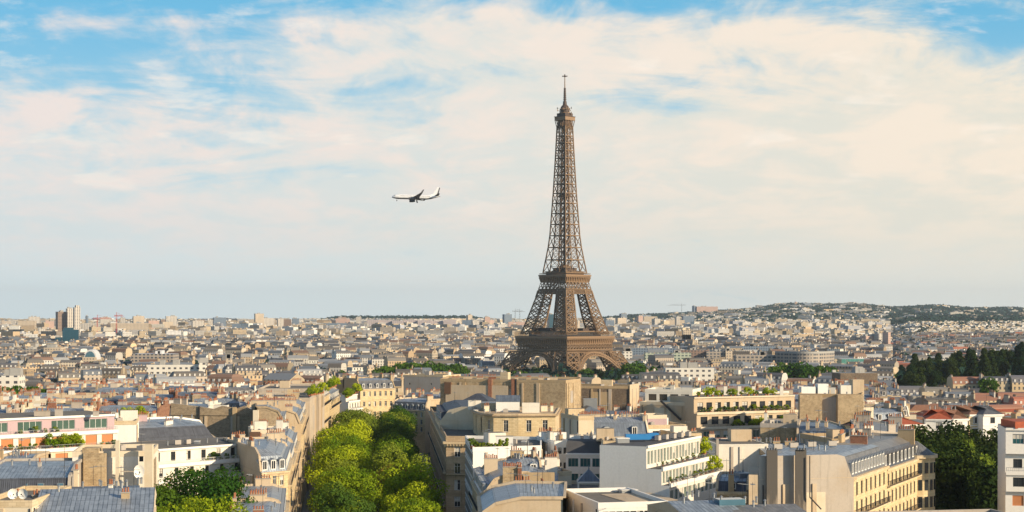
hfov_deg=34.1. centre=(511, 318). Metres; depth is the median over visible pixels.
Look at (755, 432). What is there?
window
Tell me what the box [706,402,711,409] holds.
window
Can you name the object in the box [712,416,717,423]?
window
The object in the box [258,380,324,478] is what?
blank wall building
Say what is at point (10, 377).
apartment slab
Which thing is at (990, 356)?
tree
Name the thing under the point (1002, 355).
tree
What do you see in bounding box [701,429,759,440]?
mansard building
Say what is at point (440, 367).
tree
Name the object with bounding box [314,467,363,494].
tree
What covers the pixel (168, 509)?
tree
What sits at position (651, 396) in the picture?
window
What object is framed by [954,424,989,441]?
tree
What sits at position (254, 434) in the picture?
door
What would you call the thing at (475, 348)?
distant buildings
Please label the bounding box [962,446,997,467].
tree
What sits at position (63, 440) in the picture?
potted plant
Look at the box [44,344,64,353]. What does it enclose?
office building
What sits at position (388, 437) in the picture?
tree
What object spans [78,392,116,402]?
mansard building
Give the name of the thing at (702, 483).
window
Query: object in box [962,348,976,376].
tree
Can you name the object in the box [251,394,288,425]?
rubble wall building
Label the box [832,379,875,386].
mansard building
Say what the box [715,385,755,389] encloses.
mansard building
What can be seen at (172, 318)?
apartment tower
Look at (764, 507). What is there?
skylight roof building
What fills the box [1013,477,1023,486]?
window
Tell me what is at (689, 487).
window
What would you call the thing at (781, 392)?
terraced building
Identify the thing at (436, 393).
mansard building
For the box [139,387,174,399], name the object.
mansard building
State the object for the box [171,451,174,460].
window
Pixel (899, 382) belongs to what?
tree
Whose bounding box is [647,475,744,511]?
zinc roof building
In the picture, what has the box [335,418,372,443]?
tree
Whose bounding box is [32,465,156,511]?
zinc roof building
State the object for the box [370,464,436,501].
tree
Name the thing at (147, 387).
mansard building
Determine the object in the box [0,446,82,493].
slate roof building
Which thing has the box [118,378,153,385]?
mansard building
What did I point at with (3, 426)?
window
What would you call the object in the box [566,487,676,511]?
terrace building
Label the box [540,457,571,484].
cream block
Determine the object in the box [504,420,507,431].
window
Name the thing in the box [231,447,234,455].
window
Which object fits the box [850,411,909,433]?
grey roof building
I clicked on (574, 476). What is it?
window
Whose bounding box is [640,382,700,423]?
beige gable building
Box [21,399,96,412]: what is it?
mansard building
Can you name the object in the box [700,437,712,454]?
potted plant
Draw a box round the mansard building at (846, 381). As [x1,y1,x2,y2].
[830,378,855,386]
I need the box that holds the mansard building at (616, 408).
[597,403,639,413]
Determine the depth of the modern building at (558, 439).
356.95 m
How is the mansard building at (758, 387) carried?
on the ground
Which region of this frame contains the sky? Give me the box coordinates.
[0,0,1023,318]
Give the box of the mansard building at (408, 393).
[405,388,439,397]
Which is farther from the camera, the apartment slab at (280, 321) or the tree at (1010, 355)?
the apartment slab at (280, 321)
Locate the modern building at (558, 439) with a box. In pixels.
[536,427,566,468]
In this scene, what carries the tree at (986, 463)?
on the ground
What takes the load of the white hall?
on the ground
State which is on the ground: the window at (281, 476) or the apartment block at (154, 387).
the apartment block at (154, 387)
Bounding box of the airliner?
[392,187,439,202]
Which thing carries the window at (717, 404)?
in the terraced building at (718, 423)
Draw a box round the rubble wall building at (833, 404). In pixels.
[798,379,871,423]
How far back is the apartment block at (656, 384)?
826.27 m
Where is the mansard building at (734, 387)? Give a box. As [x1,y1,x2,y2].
[728,385,763,389]
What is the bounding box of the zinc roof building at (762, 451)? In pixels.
[756,427,805,455]
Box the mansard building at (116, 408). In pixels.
[81,407,159,418]
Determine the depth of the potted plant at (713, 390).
484.33 m
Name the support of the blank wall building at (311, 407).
on the ground
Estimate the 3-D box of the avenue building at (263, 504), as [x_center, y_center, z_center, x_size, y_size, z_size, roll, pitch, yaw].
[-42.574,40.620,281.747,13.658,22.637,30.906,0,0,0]
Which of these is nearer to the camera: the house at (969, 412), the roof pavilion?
the roof pavilion
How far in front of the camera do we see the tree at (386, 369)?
1364.61 m
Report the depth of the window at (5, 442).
332.97 m
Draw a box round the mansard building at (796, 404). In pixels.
[794,396,797,409]
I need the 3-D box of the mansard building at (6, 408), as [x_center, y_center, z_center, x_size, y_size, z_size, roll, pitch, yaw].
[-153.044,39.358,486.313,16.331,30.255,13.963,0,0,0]
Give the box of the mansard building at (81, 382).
[65,379,101,386]
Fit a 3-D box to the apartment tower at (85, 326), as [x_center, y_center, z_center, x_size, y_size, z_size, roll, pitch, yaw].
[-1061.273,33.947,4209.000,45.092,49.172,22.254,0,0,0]
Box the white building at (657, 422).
[639,413,685,434]
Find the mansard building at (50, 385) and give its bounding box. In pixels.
[36,383,53,389]
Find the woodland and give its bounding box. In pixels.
[2,302,1023,383]
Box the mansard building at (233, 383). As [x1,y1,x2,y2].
[227,380,270,392]
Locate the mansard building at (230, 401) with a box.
[185,390,239,407]
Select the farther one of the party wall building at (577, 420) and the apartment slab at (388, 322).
the apartment slab at (388, 322)
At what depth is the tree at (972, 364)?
1086.96 m
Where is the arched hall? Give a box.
[82,349,100,362]
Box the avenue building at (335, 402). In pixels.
[305,381,341,427]
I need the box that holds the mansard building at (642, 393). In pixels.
[639,385,661,400]
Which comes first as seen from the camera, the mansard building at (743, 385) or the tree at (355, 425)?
the tree at (355, 425)
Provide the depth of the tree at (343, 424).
545.98 m
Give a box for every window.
[0,423,6,432]
[1,439,12,449]
[18,421,41,431]
[18,438,29,448]
[35,437,46,447]
[51,420,74,429]
[55,453,66,457]
[84,418,106,428]
[85,435,96,444]
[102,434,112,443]
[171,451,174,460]
[186,450,189,459]
[201,449,204,458]
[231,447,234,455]
[280,475,282,484]
[454,447,459,456]
[454,463,459,472]
[454,480,459,489]
[454,496,459,506]
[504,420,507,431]
[526,420,530,431]
[543,420,547,430]
[568,458,577,466]
[572,474,577,480]
[580,458,589,466]
[592,458,599,466]
[649,394,655,399]
[659,394,666,400]
[675,489,677,498]
[679,488,681,497]
[688,485,690,495]
[697,403,702,409]
[701,417,706,423]
[701,482,703,491]
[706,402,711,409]
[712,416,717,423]
[714,431,719,437]
[715,402,720,409]
[723,416,728,423]
[742,402,746,408]
[744,416,750,422]
[753,430,758,436]
[768,401,773,407]
[936,422,941,428]
[990,417,994,422]
[1012,495,1023,505]
[1013,434,1023,443]
[1013,459,1021,466]
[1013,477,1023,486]
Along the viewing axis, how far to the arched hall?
1899.50 m
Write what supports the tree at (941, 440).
on the ground
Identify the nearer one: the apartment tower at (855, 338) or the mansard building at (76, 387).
the mansard building at (76, 387)
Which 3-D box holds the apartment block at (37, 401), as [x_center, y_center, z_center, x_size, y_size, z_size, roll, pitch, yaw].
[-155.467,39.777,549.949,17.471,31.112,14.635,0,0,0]
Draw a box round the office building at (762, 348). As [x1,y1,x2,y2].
[740,344,775,350]
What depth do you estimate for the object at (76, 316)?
3480.80 m
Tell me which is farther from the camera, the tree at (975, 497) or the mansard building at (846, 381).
the mansard building at (846, 381)
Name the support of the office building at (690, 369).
on the ground
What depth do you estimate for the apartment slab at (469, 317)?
6002.39 m
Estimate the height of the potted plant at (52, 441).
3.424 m
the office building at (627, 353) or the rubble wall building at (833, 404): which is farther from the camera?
the office building at (627, 353)
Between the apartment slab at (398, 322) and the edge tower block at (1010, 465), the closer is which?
the edge tower block at (1010, 465)
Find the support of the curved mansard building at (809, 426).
on the ground
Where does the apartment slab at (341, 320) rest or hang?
on the ground
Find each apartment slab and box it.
[0,368,24,389]
[28,316,39,322]
[100,316,110,323]
[213,316,225,325]
[232,322,254,328]
[277,317,283,325]
[323,322,355,325]
[336,317,346,322]
[367,319,379,324]
[380,319,391,324]
[392,320,404,323]
[405,319,417,324]
[418,319,430,324]
[431,319,442,323]
[444,319,455,325]
[462,319,472,326]
[466,314,471,319]
[604,319,613,325]
[615,317,626,323]
[643,315,656,321]
[660,319,684,324]
[682,315,693,322]
[696,306,717,311]
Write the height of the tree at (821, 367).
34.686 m
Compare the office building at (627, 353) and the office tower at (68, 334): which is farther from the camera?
the office tower at (68, 334)
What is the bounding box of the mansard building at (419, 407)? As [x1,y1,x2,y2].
[393,392,439,452]
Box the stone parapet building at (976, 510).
[865,509,1002,511]
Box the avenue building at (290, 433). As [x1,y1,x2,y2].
[268,419,301,511]
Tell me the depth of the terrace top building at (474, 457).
348.19 m
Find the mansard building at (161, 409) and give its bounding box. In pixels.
[97,397,170,416]
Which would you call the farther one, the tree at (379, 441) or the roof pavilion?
the tree at (379, 441)
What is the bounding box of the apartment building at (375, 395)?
[343,372,394,444]
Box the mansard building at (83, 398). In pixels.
[28,390,101,402]
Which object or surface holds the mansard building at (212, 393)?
on the ground
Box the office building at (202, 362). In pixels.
[198,358,207,371]
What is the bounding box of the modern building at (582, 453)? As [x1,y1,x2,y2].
[566,432,600,480]
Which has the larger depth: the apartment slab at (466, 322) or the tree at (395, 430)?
the apartment slab at (466, 322)
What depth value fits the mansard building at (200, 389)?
673.16 m
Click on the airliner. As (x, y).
(421, 197)
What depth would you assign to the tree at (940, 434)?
383.85 m
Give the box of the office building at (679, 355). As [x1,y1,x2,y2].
[644,350,690,360]
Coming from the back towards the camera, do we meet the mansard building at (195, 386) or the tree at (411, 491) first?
the mansard building at (195, 386)
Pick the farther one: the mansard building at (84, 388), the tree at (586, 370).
the tree at (586, 370)
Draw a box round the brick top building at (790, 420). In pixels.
[760,409,810,443]
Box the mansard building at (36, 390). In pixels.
[20,385,63,394]
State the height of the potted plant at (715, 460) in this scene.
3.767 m
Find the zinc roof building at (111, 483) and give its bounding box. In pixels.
[71,465,139,488]
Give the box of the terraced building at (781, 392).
[700,386,788,394]
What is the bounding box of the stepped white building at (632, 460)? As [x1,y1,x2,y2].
[600,431,722,500]
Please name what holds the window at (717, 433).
in the terraced building at (718, 423)
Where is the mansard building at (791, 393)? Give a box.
[783,388,798,400]
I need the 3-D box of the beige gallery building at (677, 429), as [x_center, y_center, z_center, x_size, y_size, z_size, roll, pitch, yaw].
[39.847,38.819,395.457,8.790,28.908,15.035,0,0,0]
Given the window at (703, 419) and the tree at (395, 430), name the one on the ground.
the tree at (395, 430)
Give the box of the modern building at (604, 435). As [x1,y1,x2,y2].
[596,428,614,444]
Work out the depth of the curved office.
1698.41 m
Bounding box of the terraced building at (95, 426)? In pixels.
[0,405,120,457]
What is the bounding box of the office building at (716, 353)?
[706,349,724,358]
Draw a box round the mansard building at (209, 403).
[146,396,221,416]
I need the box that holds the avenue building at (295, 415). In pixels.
[246,396,306,511]
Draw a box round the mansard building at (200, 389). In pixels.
[193,386,228,397]
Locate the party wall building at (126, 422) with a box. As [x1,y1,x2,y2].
[114,409,138,442]
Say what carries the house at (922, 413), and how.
on the ground
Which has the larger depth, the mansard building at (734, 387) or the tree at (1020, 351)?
the tree at (1020, 351)
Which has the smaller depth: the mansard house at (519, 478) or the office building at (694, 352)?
the mansard house at (519, 478)
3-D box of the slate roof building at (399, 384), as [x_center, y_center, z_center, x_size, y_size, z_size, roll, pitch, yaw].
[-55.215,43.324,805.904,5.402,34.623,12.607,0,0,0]
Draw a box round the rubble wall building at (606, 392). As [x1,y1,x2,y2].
[581,380,638,411]
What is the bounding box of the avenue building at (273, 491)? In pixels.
[236,473,291,511]
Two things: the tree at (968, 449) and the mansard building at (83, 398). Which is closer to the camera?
the tree at (968, 449)
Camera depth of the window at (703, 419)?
481.06 m
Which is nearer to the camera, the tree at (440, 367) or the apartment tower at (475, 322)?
the tree at (440, 367)
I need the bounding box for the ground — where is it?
[424,375,1004,466]
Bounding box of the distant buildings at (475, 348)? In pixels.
[0,302,1023,413]
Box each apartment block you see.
[0,394,8,404]
[8,392,68,405]
[52,387,96,397]
[120,382,162,389]
[156,390,167,393]
[643,381,671,388]
[864,400,873,417]
[887,397,909,411]
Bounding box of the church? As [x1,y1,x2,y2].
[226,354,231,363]
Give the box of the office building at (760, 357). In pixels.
[733,352,774,363]
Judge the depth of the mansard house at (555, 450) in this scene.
336.99 m
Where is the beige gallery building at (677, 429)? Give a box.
[661,425,701,449]
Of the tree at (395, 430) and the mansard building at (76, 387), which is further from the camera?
the mansard building at (76, 387)
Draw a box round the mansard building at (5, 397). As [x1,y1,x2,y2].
[1,394,18,399]
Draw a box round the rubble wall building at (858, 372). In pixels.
[832,366,877,383]
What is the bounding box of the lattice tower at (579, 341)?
[500,74,627,376]
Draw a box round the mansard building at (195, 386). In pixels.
[162,381,211,391]
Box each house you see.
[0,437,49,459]
[138,406,214,441]
[223,427,295,511]
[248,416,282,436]
[503,441,541,468]
[508,473,543,480]
[543,441,558,458]
[716,459,748,504]
[842,405,875,428]
[880,405,925,430]
[910,404,941,412]
[916,410,929,415]
[923,397,953,436]
[942,406,969,428]
[952,395,978,432]
[973,394,1003,441]
[996,409,1014,413]
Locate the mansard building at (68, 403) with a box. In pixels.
[46,398,102,405]
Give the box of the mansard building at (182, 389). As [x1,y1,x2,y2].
[178,386,229,393]
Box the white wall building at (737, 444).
[701,428,767,471]
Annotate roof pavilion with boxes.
[577,466,599,487]
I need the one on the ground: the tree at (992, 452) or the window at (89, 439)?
the tree at (992, 452)
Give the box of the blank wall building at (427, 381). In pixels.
[398,369,460,394]
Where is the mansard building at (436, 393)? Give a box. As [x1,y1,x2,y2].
[418,389,439,397]
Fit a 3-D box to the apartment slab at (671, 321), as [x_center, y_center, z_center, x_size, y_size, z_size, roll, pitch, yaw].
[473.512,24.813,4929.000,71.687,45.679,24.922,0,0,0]
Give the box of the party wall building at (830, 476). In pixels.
[749,430,890,511]
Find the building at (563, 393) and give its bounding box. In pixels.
[440,372,580,429]
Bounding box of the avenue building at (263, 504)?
[228,489,284,511]
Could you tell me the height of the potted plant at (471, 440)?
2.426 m
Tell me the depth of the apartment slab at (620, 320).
4976.08 m
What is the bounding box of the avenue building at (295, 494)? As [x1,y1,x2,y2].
[259,428,298,511]
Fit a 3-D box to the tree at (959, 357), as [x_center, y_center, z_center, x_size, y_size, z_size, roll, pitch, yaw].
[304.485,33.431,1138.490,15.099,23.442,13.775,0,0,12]
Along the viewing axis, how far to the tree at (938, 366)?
1113.57 m
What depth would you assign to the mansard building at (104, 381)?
825.03 m
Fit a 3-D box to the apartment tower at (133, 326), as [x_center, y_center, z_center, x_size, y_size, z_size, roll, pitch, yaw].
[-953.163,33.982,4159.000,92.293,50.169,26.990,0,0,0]
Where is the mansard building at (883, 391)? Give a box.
[868,382,886,401]
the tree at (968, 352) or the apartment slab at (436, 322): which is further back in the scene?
the apartment slab at (436, 322)
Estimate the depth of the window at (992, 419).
469.11 m
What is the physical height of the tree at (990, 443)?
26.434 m
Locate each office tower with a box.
[55,335,61,340]
[62,328,78,341]
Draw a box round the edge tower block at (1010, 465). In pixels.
[998,419,1023,511]
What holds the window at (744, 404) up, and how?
in the terraced building at (718, 423)
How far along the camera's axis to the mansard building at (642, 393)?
687.96 m
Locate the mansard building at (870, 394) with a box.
[836,389,873,400]
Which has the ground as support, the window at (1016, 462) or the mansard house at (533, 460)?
the mansard house at (533, 460)
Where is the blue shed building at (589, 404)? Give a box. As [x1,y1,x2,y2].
[581,396,604,413]
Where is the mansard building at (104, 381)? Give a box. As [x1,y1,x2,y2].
[97,378,134,386]
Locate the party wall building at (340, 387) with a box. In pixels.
[335,373,353,392]
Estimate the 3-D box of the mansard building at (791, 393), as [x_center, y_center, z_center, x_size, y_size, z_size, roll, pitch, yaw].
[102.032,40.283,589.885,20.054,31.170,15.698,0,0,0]
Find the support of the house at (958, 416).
on the ground
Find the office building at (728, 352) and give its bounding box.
[724,347,732,358]
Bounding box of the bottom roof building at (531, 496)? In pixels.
[476,468,566,511]
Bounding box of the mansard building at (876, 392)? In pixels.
[836,385,879,398]
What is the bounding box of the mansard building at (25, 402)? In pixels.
[0,399,28,407]
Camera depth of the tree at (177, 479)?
298.91 m
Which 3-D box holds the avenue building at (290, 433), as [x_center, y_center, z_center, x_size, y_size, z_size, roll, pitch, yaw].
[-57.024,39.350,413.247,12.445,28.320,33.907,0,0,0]
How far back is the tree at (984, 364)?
1071.86 m
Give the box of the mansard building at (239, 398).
[190,392,242,401]
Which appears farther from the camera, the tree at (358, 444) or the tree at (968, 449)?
the tree at (358, 444)
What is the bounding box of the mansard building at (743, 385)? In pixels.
[706,380,756,389]
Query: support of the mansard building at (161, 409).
on the ground
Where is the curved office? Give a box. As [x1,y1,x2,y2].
[774,351,834,364]
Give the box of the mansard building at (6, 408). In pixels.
[0,400,20,412]
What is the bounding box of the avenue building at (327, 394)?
[290,378,330,432]
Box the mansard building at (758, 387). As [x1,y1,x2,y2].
[752,382,789,389]
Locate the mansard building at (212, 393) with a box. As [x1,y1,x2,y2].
[175,386,223,398]
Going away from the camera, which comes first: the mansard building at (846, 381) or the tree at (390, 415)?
the tree at (390, 415)
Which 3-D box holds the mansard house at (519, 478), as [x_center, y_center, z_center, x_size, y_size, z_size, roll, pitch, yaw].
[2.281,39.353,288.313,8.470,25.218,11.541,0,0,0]
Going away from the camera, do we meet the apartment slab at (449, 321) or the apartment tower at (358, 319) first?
the apartment tower at (358, 319)
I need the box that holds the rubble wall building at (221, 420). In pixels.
[171,395,252,436]
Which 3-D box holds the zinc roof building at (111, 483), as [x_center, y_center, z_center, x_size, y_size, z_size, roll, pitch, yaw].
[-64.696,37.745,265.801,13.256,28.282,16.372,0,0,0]
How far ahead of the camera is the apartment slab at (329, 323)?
4998.31 m
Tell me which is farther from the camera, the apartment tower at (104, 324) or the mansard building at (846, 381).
the apartment tower at (104, 324)
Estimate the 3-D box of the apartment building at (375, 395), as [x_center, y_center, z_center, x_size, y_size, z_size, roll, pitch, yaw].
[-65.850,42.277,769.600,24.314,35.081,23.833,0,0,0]
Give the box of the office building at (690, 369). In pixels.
[664,362,713,380]
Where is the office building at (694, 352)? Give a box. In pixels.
[678,347,706,357]
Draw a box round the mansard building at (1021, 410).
[1014,408,1023,415]
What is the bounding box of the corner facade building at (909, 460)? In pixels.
[836,422,937,510]
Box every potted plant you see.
[32,426,38,432]
[42,433,59,447]
[57,433,70,447]
[65,436,74,446]
[67,433,81,446]
[75,435,85,445]
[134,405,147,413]
[210,452,218,459]
[304,388,312,395]
[307,385,317,395]
[309,383,318,394]
[317,382,329,393]
[325,378,334,387]
[332,375,339,385]
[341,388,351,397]
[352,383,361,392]
[467,438,476,448]
[501,438,508,445]
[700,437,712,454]
[703,386,711,396]
[706,455,723,471]
[709,387,718,396]
[726,388,734,395]
[743,386,753,395]
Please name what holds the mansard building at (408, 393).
on the ground
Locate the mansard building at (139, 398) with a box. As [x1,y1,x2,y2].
[123,390,161,403]
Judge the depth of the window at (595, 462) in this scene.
345.39 m
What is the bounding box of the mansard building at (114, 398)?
[108,389,153,403]
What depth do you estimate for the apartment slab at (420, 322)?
5050.00 m
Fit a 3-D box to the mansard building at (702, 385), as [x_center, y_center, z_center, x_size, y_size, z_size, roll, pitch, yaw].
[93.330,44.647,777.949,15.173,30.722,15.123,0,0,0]
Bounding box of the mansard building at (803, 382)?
[786,380,806,388]
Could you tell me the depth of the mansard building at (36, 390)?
657.06 m
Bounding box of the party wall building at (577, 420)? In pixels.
[561,408,593,439]
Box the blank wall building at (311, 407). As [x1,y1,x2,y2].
[245,389,316,490]
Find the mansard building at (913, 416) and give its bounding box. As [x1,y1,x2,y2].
[909,412,922,423]
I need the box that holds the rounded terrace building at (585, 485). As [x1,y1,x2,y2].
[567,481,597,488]
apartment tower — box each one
[18,320,35,326]
[45,320,53,328]
[82,322,99,329]
[100,323,109,326]
[110,322,147,331]
[133,315,143,322]
[148,319,158,328]
[161,321,172,327]
[165,315,176,326]
[192,319,203,327]
[254,313,263,323]
[264,317,273,326]
[284,318,290,325]
[292,317,298,324]
[356,316,360,322]
[471,320,478,324]
[484,316,489,325]
[502,313,511,323]
[508,321,524,326]
[547,313,553,327]
[619,313,626,317]
[637,315,642,322]
[652,318,659,324]
[675,316,679,324]
[850,336,859,339]
[860,334,873,340]
[872,331,881,340]
[882,331,890,343]
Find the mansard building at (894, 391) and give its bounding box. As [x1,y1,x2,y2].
[880,382,900,396]
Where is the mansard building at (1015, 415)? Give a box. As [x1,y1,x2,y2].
[999,410,1023,418]
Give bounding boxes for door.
[250,432,259,436]
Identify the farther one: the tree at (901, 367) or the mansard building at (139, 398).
the tree at (901, 367)
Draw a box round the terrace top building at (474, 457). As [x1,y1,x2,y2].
[465,428,542,511]
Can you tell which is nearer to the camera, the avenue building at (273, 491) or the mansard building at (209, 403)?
the avenue building at (273, 491)
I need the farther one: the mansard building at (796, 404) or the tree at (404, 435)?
the mansard building at (796, 404)
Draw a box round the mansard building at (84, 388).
[80,381,128,392]
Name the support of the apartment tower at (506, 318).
on the ground
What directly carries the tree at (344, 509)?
on the ground
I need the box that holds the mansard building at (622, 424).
[590,404,648,438]
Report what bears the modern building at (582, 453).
on the ground
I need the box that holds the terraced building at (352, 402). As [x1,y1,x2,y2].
[339,393,362,414]
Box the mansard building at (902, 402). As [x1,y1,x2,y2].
[866,397,909,418]
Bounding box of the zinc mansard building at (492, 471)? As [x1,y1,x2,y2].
[468,447,558,511]
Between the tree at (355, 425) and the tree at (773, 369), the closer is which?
the tree at (355, 425)
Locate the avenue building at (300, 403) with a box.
[253,390,308,498]
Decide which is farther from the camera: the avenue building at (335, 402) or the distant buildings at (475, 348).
the distant buildings at (475, 348)
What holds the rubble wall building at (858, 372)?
on the ground
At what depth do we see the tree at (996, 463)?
337.93 m
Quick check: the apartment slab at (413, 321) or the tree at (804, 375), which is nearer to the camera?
the tree at (804, 375)
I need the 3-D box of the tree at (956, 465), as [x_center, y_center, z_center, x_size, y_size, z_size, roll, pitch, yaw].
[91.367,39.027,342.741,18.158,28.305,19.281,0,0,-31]
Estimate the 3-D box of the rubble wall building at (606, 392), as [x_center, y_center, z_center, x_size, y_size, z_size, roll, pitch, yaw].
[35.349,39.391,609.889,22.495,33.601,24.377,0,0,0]
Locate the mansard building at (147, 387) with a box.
[102,382,155,393]
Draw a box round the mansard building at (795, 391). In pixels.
[768,383,814,393]
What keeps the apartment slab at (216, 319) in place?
on the ground
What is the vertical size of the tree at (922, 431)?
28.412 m
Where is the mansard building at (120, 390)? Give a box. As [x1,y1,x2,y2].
[95,381,144,397]
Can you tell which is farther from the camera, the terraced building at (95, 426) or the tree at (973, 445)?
the tree at (973, 445)
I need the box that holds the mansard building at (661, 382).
[641,380,663,388]
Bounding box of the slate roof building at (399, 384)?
[392,373,403,398]
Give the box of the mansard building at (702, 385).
[695,380,728,390]
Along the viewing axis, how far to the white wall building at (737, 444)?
334.63 m
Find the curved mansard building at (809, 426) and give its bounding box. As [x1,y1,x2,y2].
[796,410,848,442]
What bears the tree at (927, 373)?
on the ground
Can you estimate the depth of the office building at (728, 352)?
2036.00 m
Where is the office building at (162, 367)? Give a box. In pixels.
[147,360,198,376]
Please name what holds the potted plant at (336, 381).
on the blank wall building at (283, 386)
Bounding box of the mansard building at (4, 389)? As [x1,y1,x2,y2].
[0,385,5,395]
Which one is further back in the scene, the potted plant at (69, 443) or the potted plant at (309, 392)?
the potted plant at (309, 392)
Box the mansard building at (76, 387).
[59,382,105,392]
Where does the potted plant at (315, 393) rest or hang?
on the blank wall building at (311, 407)
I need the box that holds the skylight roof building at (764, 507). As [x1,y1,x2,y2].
[732,482,805,511]
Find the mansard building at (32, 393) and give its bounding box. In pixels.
[18,389,54,394]
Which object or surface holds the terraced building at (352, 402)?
on the ground
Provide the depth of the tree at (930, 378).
1084.74 m
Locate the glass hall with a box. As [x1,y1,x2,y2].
[837,359,863,363]
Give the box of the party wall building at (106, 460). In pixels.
[72,440,158,486]
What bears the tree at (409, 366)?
on the ground
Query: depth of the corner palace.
440.00 m
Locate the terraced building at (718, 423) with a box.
[670,394,797,437]
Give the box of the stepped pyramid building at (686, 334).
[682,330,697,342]
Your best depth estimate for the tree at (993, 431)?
420.26 m
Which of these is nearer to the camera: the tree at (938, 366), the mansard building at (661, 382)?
the mansard building at (661, 382)
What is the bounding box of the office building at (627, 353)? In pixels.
[622,348,631,358]
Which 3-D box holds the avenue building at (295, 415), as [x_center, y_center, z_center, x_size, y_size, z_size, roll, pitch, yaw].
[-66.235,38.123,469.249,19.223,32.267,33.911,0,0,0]
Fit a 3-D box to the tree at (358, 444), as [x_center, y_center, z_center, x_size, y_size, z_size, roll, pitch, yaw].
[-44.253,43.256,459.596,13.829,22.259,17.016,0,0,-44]
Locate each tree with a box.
[11,385,23,391]
[27,386,46,392]
[155,483,204,511]
[156,502,188,511]
[158,466,235,510]
[164,464,257,511]
[178,494,248,511]
[303,445,371,483]
[306,466,384,511]
[308,424,373,457]
[310,481,375,511]
[314,432,370,468]
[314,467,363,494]
[316,458,362,486]
[320,434,372,473]
[322,495,361,511]
[329,409,378,432]
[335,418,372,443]
[336,421,360,428]
[342,419,376,456]
[344,419,378,437]
[354,408,380,425]
[365,436,420,474]
[367,442,430,487]
[369,459,449,511]
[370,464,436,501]
[371,365,394,372]
[371,427,404,452]
[372,417,417,444]
[372,434,406,455]
[374,432,423,460]
[375,405,403,421]
[376,411,415,432]
[377,432,418,449]
[379,408,417,430]
[379,422,415,435]
[379,481,442,511]
[380,414,409,427]
[388,495,441,511]
[389,362,407,369]
[399,362,419,368]
[415,364,438,371]
[424,360,445,366]
[433,363,451,371]
[449,363,472,372]
[452,368,467,373]
[578,368,593,376]
[592,368,604,379]
[602,370,616,379]
[616,364,639,379]
[620,360,645,372]
[632,368,650,373]
[641,363,657,370]
[763,366,791,376]
[775,362,787,367]
[784,361,816,378]
[794,366,822,377]
[816,365,837,371]
[824,367,836,371]
[893,378,904,385]
[898,365,904,372]
[902,371,912,385]
[905,365,917,385]
[906,353,918,370]
[907,373,926,385]
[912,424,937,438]
[912,424,937,442]
[914,358,935,369]
[916,367,927,385]
[918,441,933,451]
[921,426,983,454]
[923,368,941,386]
[924,365,936,386]
[924,430,970,446]
[925,437,969,458]
[926,444,944,460]
[934,353,943,380]
[934,360,946,386]
[934,440,984,509]
[935,448,992,466]
[935,452,969,498]
[937,420,978,444]
[941,461,996,509]
[942,431,975,446]
[943,358,959,378]
[944,436,993,462]
[951,444,985,459]
[952,468,992,506]
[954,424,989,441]
[955,351,966,376]
[960,464,997,509]
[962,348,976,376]
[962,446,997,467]
[964,353,978,376]
[971,429,997,449]
[975,458,997,502]
[976,348,987,372]
[976,355,993,376]
[977,377,1000,392]
[978,425,997,442]
[978,445,997,459]
[982,351,1000,375]
[987,348,998,358]
[991,356,1004,373]
[997,348,1010,376]
[1005,349,1016,365]
[1010,341,1023,373]
[1011,357,1023,371]
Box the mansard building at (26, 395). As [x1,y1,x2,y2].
[6,389,58,399]
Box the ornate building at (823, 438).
[800,422,863,444]
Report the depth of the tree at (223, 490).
294.31 m
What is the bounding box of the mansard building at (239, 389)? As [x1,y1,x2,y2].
[215,381,255,394]
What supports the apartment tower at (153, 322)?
on the ground
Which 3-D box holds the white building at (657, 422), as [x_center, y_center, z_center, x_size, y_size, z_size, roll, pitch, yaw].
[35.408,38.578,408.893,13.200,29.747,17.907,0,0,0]
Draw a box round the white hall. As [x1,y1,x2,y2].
[132,350,178,363]
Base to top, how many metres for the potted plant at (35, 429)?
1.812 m
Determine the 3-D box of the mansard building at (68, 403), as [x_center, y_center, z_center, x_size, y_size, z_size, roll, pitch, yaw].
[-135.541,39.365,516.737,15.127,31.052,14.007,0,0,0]
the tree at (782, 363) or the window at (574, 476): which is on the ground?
the tree at (782, 363)
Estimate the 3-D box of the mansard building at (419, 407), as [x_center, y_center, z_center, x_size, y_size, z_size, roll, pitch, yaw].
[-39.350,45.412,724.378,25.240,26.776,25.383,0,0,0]
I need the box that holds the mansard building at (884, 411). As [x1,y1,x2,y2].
[865,401,904,419]
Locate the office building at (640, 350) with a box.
[631,346,675,354]
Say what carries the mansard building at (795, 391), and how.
on the ground
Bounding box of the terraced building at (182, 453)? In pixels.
[120,436,248,491]
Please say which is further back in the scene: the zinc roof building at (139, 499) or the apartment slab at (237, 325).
the apartment slab at (237, 325)
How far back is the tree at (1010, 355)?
1186.64 m
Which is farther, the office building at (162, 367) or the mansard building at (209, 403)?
the office building at (162, 367)
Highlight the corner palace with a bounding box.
[428,392,561,511]
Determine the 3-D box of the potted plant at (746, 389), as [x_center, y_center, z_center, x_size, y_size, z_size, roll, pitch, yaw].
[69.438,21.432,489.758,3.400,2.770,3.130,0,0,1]
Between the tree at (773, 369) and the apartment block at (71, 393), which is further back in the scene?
the tree at (773, 369)
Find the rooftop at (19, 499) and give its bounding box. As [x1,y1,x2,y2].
[0,486,70,511]
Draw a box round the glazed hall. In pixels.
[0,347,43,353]

